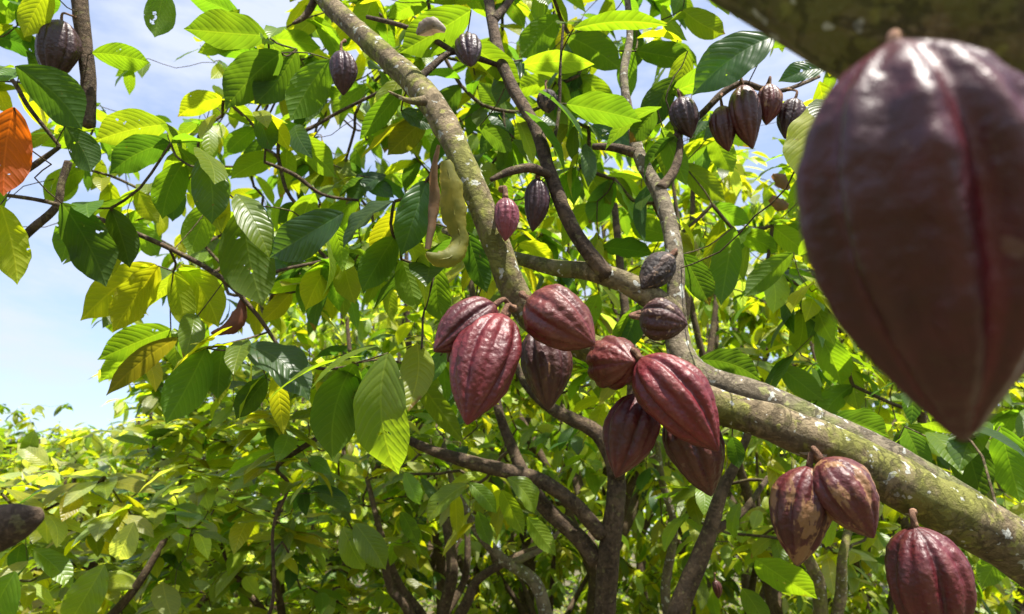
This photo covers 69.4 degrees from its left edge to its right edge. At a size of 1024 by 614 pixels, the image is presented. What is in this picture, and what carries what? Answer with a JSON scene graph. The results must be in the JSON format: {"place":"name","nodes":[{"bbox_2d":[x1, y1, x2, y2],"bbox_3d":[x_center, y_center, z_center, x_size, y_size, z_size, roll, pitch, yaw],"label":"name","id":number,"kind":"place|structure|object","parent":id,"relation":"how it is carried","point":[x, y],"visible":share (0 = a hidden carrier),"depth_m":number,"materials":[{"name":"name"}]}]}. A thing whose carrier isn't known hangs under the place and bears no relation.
{"place":"outdoors","nodes":[
{"label":"outdoors","id":0,"kind":"place"},
{"bbox_2d":[0,504,44,551],"bbox_3d":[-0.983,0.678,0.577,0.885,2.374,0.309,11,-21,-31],"label":"pod","id":1,"kind":"object","parent":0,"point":[19,523],"visible":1,"depth_m":0.83,"materials":[{"name":"brown plant"}]},
{"bbox_2d":[0,0,1020,546],"label":"sky","id":2,"kind":"structure","parent":0,"point":[48,356],"materials":[{"name":"white"}]},
{"bbox_2d":[28,551,1016,613],"bbox_3d":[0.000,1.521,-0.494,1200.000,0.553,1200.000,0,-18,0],"label":"ground","id":3,"kind":"structure","parent":0,"point":[567,583],"depth_m":24.39,"materials":[{"name":"green plant"}]},
{"bbox_2d":[0,436,29,493],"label":"cacao tree","id":4,"kind":"object","parent":3,"relation":"on","point":[3,460],"visible":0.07,"depth_m":14.46,"materials":[{"name":"green plant"}]},
{"bbox_2d":[1,436,60,484],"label":"cacao tree","id":5,"kind":"object","parent":3,"relation":"on","point":[14,449],"visible":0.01,"depth_m":18.26,"materials":[{"name":"green plant"}]},
{"bbox_2d":[0,421,118,612],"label":"cacao tree","id":6,"kind":"object","parent":3,"relation":"on","point":[58,430],"visible":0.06,"depth_m":13.21,"materials":[{"name":"green plant"}]},
{"bbox_2d":[0,403,136,603],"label":"cacao tree","id":7,"kind":"object","parent":3,"relation":"on","point":[23,418],"visible":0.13,"depth_m":8.06,"materials":[{"name":"green plant"}]},
{"bbox_2d":[41,423,145,559],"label":"cacao tree","id":8,"kind":"object","parent":3,"relation":"on","point":[101,435],"visible":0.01,"depth_m":18.37,"materials":[{"name":"green plant"}]},
{"bbox_2d":[0,437,195,613],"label":"cacao tree","id":9,"kind":"object","parent":3,"relation":"on","point":[43,440],"depth_m":8.67,"materials":[{"name":"green plant"}]},
{"bbox_2d":[0,430,243,612],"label":"cacao tree","id":10,"kind":"object","parent":3,"relation":"on","point":[106,443],"visible":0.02,"depth_m":7.10,"materials":[{"name":"green plant"}]},
{"bbox_2d":[0,431,258,613],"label":"cacao tree","id":11,"kind":"object","parent":3,"relation":"on","point":[116,531],"visible":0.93,"depth_m":2.96,"materials":[{"name":"green plant"}]},
{"bbox_2d":[0,432,276,613],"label":"cacao tree","id":12,"kind":"object","parent":3,"relation":"on","point":[236,562],"visible":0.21,"depth_m":4.53,"materials":[{"name":"green plant"}]},
{"bbox_2d":[100,410,238,497],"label":"cacao tree","id":13,"kind":"object","parent":3,"relation":"on","point":[121,427],"visible":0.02,"depth_m":13.00,"materials":[{"name":"green plant"}]},
{"bbox_2d":[22,394,353,613],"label":"cacao tree","id":14,"kind":"object","parent":3,"relation":"on","point":[97,443],"visible":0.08,"depth_m":6.79,"materials":[{"name":"green plant"}]},
{"bbox_2d":[60,412,336,613],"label":"cacao tree","id":15,"kind":"object","parent":3,"relation":"on","point":[110,559],"visible":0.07,"depth_m":8.16,"materials":[{"name":"green plant"}]},
{"bbox_2d":[0,0,444,433],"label":"cacao tree","id":16,"kind":"object","parent":3,"relation":"on","point":[265,68],"visible":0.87,"depth_m":1.94,"materials":[{"name":"green plant"}]},
{"bbox_2d":[35,12,82,72],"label":"cacao pod","id":17,"kind":"object","parent":16,"relation":"hanging from","point":[58,44],"visible":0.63,"depth_m":1.94,"materials":[{"name":"brown plant"}]},
{"bbox_2d":[329,39,357,94],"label":"cacao pod","id":18,"kind":"object","parent":16,"relation":"hanging from","point":[343,68],"visible":1,"depth_m":1.69,"materials":[{"name":"brown plant"}]},
{"bbox_2d":[151,389,352,605],"bbox_3d":[-4.592,3.787,13.158,4.043,5.042,3.857,13,-22,-35],"label":"cacao tree","id":19,"kind":"object","parent":3,"relation":"on","point":[204,458],"visible":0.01,"depth_m":13.01,"materials":[{"name":"green plant"}]},
{"bbox_2d":[88,352,430,613],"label":"cacao tree","id":20,"kind":"object","parent":3,"relation":"on","point":[197,434],"visible":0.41,"depth_m":4.43,"materials":[{"name":"green plant"}]},
{"bbox_2d":[151,370,418,613],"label":"cacao tree","id":21,"kind":"object","parent":3,"relation":"on","point":[366,463],"visible":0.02,"depth_m":8.96,"materials":[{"name":"green plant"}]},
{"bbox_2d":[198,340,381,613],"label":"cacao tree","id":22,"kind":"object","parent":3,"relation":"on","point":[324,492],"visible":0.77,"depth_m":2.71,"materials":[{"name":"green plant"}]},
{"bbox_2d":[241,400,359,609],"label":"cacao tree","id":23,"kind":"object","parent":3,"relation":"on","point":[301,461],"visible":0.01,"depth_m":17.90,"materials":[{"name":"green plant"}]},
{"bbox_2d":[235,318,427,524],"bbox_3d":[-3.069,3.099,13.534,4.544,6.568,4.634,-7,-19,21],"label":"cacao tree","id":24,"kind":"object","parent":3,"relation":"on","point":[336,337],"visible":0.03,"depth_m":12.61,"materials":[{"name":"green plant"}]},
{"bbox_2d":[208,290,505,613],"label":"cacao tree","id":25,"kind":"object","parent":3,"relation":"on","point":[425,570],"visible":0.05,"depth_m":7.74,"materials":[{"name":"green plant"}]},
{"bbox_2d":[262,244,503,535],"bbox_3d":[-1.503,2.032,10.525,4.602,6.562,4.370,-9,-20,26],"label":"cacao tree","id":26,"kind":"object","parent":3,"relation":"on","point":[356,453],"visible":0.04,"depth_m":10.70,"materials":[{"name":"green plant"}]},
{"bbox_2d":[306,298,518,492],"bbox_3d":[-1.310,2.586,13.447,4.934,7.409,5.196,2,-18,-8],"label":"cacao tree","id":27,"kind":"object","parent":3,"relation":"on","point":[364,364],"depth_m":13.11,"materials":[{"name":"green plant"}]},
{"bbox_2d":[271,396,558,613],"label":"cacao tree","id":28,"kind":"object","parent":3,"relation":"on","point":[398,591],"visible":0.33,"depth_m":4.44,"materials":[{"name":"green plant"}]},
{"bbox_2d":[232,169,615,613],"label":"cacao tree","id":29,"kind":"object","parent":3,"relation":"on","point":[292,325],"visible":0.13,"depth_m":5.78,"materials":[{"name":"green plant"}]},
{"bbox_2d":[337,402,601,613],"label":"cacao tree","id":30,"kind":"object","parent":3,"relation":"on","point":[543,563],"visible":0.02,"depth_m":8.78,"materials":[{"name":"green plant"}]},
{"bbox_2d":[362,383,589,613],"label":"cacao tree","id":31,"kind":"object","parent":3,"relation":"on","point":[549,435],"visible":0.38,"depth_m":3.78,"materials":[{"name":"green plant"}]},
{"bbox_2d":[0,227,1017,601],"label":"distant woods","id":32,"kind":"object","parent":3,"relation":"on","point":[4,433],"visible":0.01,"depth_m":25.56,"materials":[{"name":"green plant"}]},
{"bbox_2d":[33,578,1016,613],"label":"undergrowth","id":33,"kind":"object","parent":3,"relation":"on","point":[740,611],"visible":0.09,"depth_m":14.48,"materials":[{"name":"green plant"}]},
{"bbox_2d":[447,245,617,587],"bbox_3d":[0.789,2.432,12.515,3.923,7.219,4.058,6,-19,-19],"label":"cacao tree","id":34,"kind":"object","parent":3,"relation":"on","point":[608,302],"depth_m":11.96,"materials":[{"name":"green plant"}]},
{"bbox_2d":[338,80,727,613],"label":"cacao tree","id":35,"kind":"object","parent":3,"relation":"on","point":[363,546],"visible":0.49,"depth_m":2.64,"materials":[{"name":"green plant"}]},
{"bbox_2d":[388,173,698,613],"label":"cacao tree","id":36,"kind":"object","parent":3,"relation":"on","point":[433,323],"visible":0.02,"depth_m":7.32,"materials":[{"name":"green plant"}]},
{"bbox_2d":[428,482,662,613],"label":"cacao tree","id":37,"kind":"object","parent":3,"relation":"on","point":[500,586],"visible":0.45,"depth_m":6.66,"materials":[{"name":"green plant"}]},
{"bbox_2d":[338,119,843,613],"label":"cacao tree","id":38,"kind":"object","parent":3,"relation":"on","point":[690,205],"visible":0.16,"depth_m":5.58,"materials":[{"name":"green plant"}]},
{"bbox_2d":[464,410,743,612],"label":"cacao tree","id":39,"kind":"object","parent":3,"relation":"on","point":[654,558],"visible":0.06,"depth_m":8.77,"materials":[{"name":"green plant"}]},
{"bbox_2d":[521,287,748,599],"bbox_3d":[2.002,2.730,12.547,4.544,6.674,4.634,-7,-19,20],"label":"cacao tree","id":40,"kind":"object","parent":3,"relation":"on","point":[640,566],"depth_m":12.05,"materials":[{"name":"green plant"}]},
{"bbox_2d":[269,0,1023,587],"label":"cacao tree","id":41,"kind":"object","parent":3,"relation":"on","point":[561,52],"visible":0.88,"depth_m":1.81,"materials":[{"name":"green plant"}]},
{"bbox_2d":[454,31,481,66],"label":"cacao pod","id":42,"kind":"object","parent":41,"relation":"hanging from","point":[467,48],"visible":1,"depth_m":1.74,"materials":[{"name":"brown plant"}]},
{"bbox_2d":[433,296,512,353],"bbox_3d":[-0.066,0.021,1.327,0.207,0.092,0.110,-37,14,-25],"label":"cacao pod","id":43,"kind":"object","parent":41,"relation":"hanging from","point":[457,318],"visible":0.73,"depth_m":1.27,"materials":[{"name":"red plant"}]},
{"bbox_2d":[447,311,510,361],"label":"cacao pod","id":44,"kind":"object","parent":41,"relation":"hanging from","point":[508,315],"visible":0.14,"depth_m":1.43,"materials":[{"name":"plant"}]},
{"bbox_2d":[449,303,521,424],"bbox_3d":[-0.034,0.080,1.282,0.119,0.285,0.144,1,-33,29],"label":"cacao pod","id":45,"kind":"object","parent":41,"relation":"hanging from","point":[485,355],"visible":1,"depth_m":1.22,"materials":[{"name":"red plant"}]},
{"bbox_2d":[494,185,519,240],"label":"cacao pod","id":46,"kind":"object","parent":41,"relation":"hanging from","point":[506,214],"visible":1,"depth_m":1.42,"materials":[{"name":"red plant"}]},
{"bbox_2d":[524,174,549,231],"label":"cacao pod","id":47,"kind":"object","parent":41,"relation":"hanging from","point":[537,199],"visible":1,"depth_m":1.59,"materials":[{"name":"plant"}]},
{"bbox_2d":[520,334,572,409],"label":"cacao pod","id":48,"kind":"object","parent":41,"relation":"hanging from","point":[547,371],"visible":0.69,"depth_m":1.35,"materials":[{"name":"brown plant"}]},
{"bbox_2d":[536,80,557,112],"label":"cacao pod","id":49,"kind":"object","parent":41,"relation":"hanging from","point":[546,104],"visible":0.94,"depth_m":2.27,"materials":[{"name":"brown plant"}]},
{"bbox_2d":[518,284,595,350],"bbox_3d":[0.063,0.012,1.312,0.232,0.107,0.145,36,-9,32],"label":"cacao pod","id":50,"kind":"object","parent":41,"relation":"hanging from","point":[558,317],"visible":1,"depth_m":1.24,"materials":[{"name":"red plant"}]},
{"bbox_2d":[586,335,640,389],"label":"cacao pod","id":51,"kind":"object","parent":41,"relation":"hanging from","point":[611,361],"visible":0.91,"depth_m":1.32,"materials":[{"name":"red plant"}]},
{"bbox_2d":[602,394,660,477],"bbox_3d":[0.222,0.214,1.357,0.099,0.206,0.108,16,-11,17],"label":"cacao pod","id":52,"kind":"object","parent":41,"relation":"hanging from","point":[631,430],"visible":0.78,"depth_m":1.32,"materials":[{"name":"brown plant"}]},
{"bbox_2d":[628,298,687,340],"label":"cacao pod","id":53,"kind":"object","parent":41,"relation":"hanging from","point":[661,319],"visible":1,"depth_m":1.45,"materials":[{"name":"brown plant"}]},
{"bbox_2d":[639,248,677,288],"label":"cacao pod","id":54,"kind":"object","parent":41,"relation":"hanging from","point":[658,270],"visible":1,"depth_m":1.55,"materials":[{"name":"plant"}]},
{"bbox_2d":[630,347,719,451],"bbox_3d":[0.262,0.161,1.288,0.131,0.184,0.185,14,-22,-36],"label":"cacao pod","id":55,"kind":"object","parent":41,"relation":"hanging from","point":[674,395],"visible":0.99,"depth_m":1.23,"materials":[{"name":"red plant"}]},
{"bbox_2d":[668,89,699,137],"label":"cacao pod","id":56,"kind":"object","parent":41,"relation":"hanging from","point":[683,113],"visible":1,"depth_m":1.83,"materials":[{"name":"brown plant"}]},
{"bbox_2d":[662,427,724,495],"bbox_3d":[0.335,0.249,1.371,0.108,0.210,0.102,-22,-7,13],"label":"cacao pod","id":57,"kind":"object","parent":41,"relation":"hanging from","point":[700,468],"visible":0.56,"depth_m":1.34,"materials":[{"name":"brown plant"}]},
{"bbox_2d":[709,93,735,151],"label":"cacao pod","id":58,"kind":"object","parent":41,"relation":"hanging from","point":[722,129],"visible":0.99,"depth_m":1.82,"materials":[{"name":"brown plant"}]},
{"bbox_2d":[728,78,761,148],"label":"cacao pod","id":59,"kind":"object","parent":41,"relation":"hanging from","point":[745,107],"visible":0.97,"depth_m":1.80,"materials":[{"name":"brown plant"}]},
{"bbox_2d":[758,76,782,124],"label":"cacao pod","id":60,"kind":"object","parent":41,"relation":"hanging from","point":[770,94],"visible":0.91,"depth_m":1.83,"materials":[{"name":"brown plant"}]},
{"bbox_2d":[776,88,806,138],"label":"cacao pod","id":61,"kind":"object","parent":41,"relation":"hanging from","point":[792,109],"visible":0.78,"depth_m":1.83,"materials":[{"name":"plant"}]},
{"bbox_2d":[769,451,832,565],"bbox_3d":[0.492,0.340,1.256,0.104,0.194,0.107,14,-8,-31],"label":"cacao pod","id":62,"kind":"object","parent":41,"relation":"hanging from","point":[801,520],"visible":0.87,"depth_m":1.22,"materials":[{"name":"brown plant"}]},
{"bbox_2d":[811,445,879,537],"bbox_3d":[0.550,0.305,1.228,0.104,0.152,0.108,-10,-20,28],"label":"cacao pod","id":63,"kind":"object","parent":41,"relation":"hanging from","point":[846,492],"visible":0.98,"depth_m":1.19,"materials":[{"name":"brown plant"}]},
{"bbox_2d":[884,507,976,613],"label":"cacao pod","id":64,"kind":"object","parent":41,"relation":"hanging from","point":[928,571],"visible":1,"depth_m":1.19,"materials":[{"name":"red plant"}]},
{"bbox_2d":[494,150,837,613],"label":"cacao tree","id":65,"kind":"object","parent":3,"relation":"on","point":[704,309],"visible":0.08,"depth_m":7.76,"materials":[{"name":"green plant"}]},
{"bbox_2d":[577,341,773,613],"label":"cacao tree","id":66,"kind":"object","parent":3,"relation":"on","point":[586,495],"visible":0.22,"depth_m":4.73,"materials":[{"name":"green plant"}]},
{"bbox_2d":[599,225,867,609],"bbox_3d":[3.628,2.170,12.473,4.948,7.620,5.210,3,-18,-9],"label":"cacao tree","id":67,"kind":"object","parent":3,"relation":"on","point":[745,580],"visible":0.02,"depth_m":11.80,"materials":[{"name":"green plant"}]},
{"bbox_2d":[538,144,940,613],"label":"cacao tree","id":68,"kind":"object","parent":3,"relation":"on","point":[773,598],"visible":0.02,"depth_m":5.71,"materials":[{"name":"green plant"}]},
{"bbox_2d":[600,441,885,613],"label":"cacao tree","id":69,"kind":"object","parent":3,"relation":"on","point":[637,597],"visible":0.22,"depth_m":6.14,"materials":[{"name":"green plant"}]},
{"bbox_2d":[629,379,897,613],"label":"cacao tree","id":70,"kind":"object","parent":3,"relation":"on","point":[750,466],"visible":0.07,"depth_m":8.94,"materials":[{"name":"green plant"}]},
{"bbox_2d":[702,258,893,548],"bbox_3d":[5.494,2.434,12.519,3.923,7.219,4.058,7,-19,-20],"label":"cacao tree","id":71,"kind":"object","parent":3,"relation":"on","point":[773,353],"depth_m":12.94,"materials":[{"name":"green plant"}]},
{"bbox_2d":[654,99,1005,613],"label":"cacao tree","id":72,"kind":"object","parent":3,"relation":"on","point":[695,505],"visible":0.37,"depth_m":3.17,"materials":[{"name":"green plant"}]},
{"bbox_2d":[712,572,721,598],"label":"cacao pod","id":73,"kind":"object","parent":72,"relation":"hanging from","point":[717,587],"visible":1,"depth_m":2.99,"materials":[{"name":"brown plant"}]},
{"bbox_2d":[652,196,1023,600],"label":"cacao tree","id":74,"kind":"object","parent":3,"relation":"on","point":[765,454],"depth_m":8.63,"materials":[{"name":"green plant"}]},
{"bbox_2d":[708,0,1023,79],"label":"cacao tree","id":75,"kind":"object","parent":3,"relation":"on","point":[836,39],"visible":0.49,"depth_m":0.40,"materials":[{"name":"brown plant"}]},
{"bbox_2d":[795,28,1023,441],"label":"cacao pod","id":76,"kind":"object","parent":75,"relation":"hanging from","point":[909,183],"visible":1,"depth_m":0.31,"materials":[{"name":"brown plant"}]},
{"bbox_2d":[711,212,1023,568],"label":"cacao tree","id":77,"kind":"object","parent":3,"relation":"on","point":[939,461],"visible":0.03,"depth_m":6.62,"materials":[{"name":"green plant"}]},
{"bbox_2d":[719,454,1023,613],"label":"cacao tree","id":78,"kind":"object","parent":3,"relation":"on","point":[861,603],"visible":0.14,"depth_m":5.58,"materials":[{"name":"green plant"}]},
{"bbox_2d":[720,360,1023,613],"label":"cacao tree","id":79,"kind":"object","parent":3,"relation":"on","point":[847,579],"visible":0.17,"depth_m":3.41,"materials":[{"name":"green plant"}]},
{"bbox_2d":[871,364,896,428],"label":"cacao tree","id":80,"kind":"object","parent":3,"relation":"on","point":[892,391],"depth_m":11.77,"materials":[{"name":"green plant"}]},
{"bbox_2d":[812,327,1023,499],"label":"cacao tree","id":81,"kind":"object","parent":3,"relation":"on","point":[889,406],"visible":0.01,"depth_m":9.32,"materials":[{"name":"green plant"}]},
{"bbox_2d":[841,436,1023,613],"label":"cacao tree","id":82,"kind":"object","parent":3,"relation":"on","point":[991,606],"visible":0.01,"depth_m":6.15,"materials":[{"name":"green plant"}]},
{"bbox_2d":[868,378,1023,403],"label":"cacao tree","id":83,"kind":"object","parent":3,"relation":"on","point":[886,389],"depth_m":12.91,"materials":[{"name":"green plant"}]}
]}

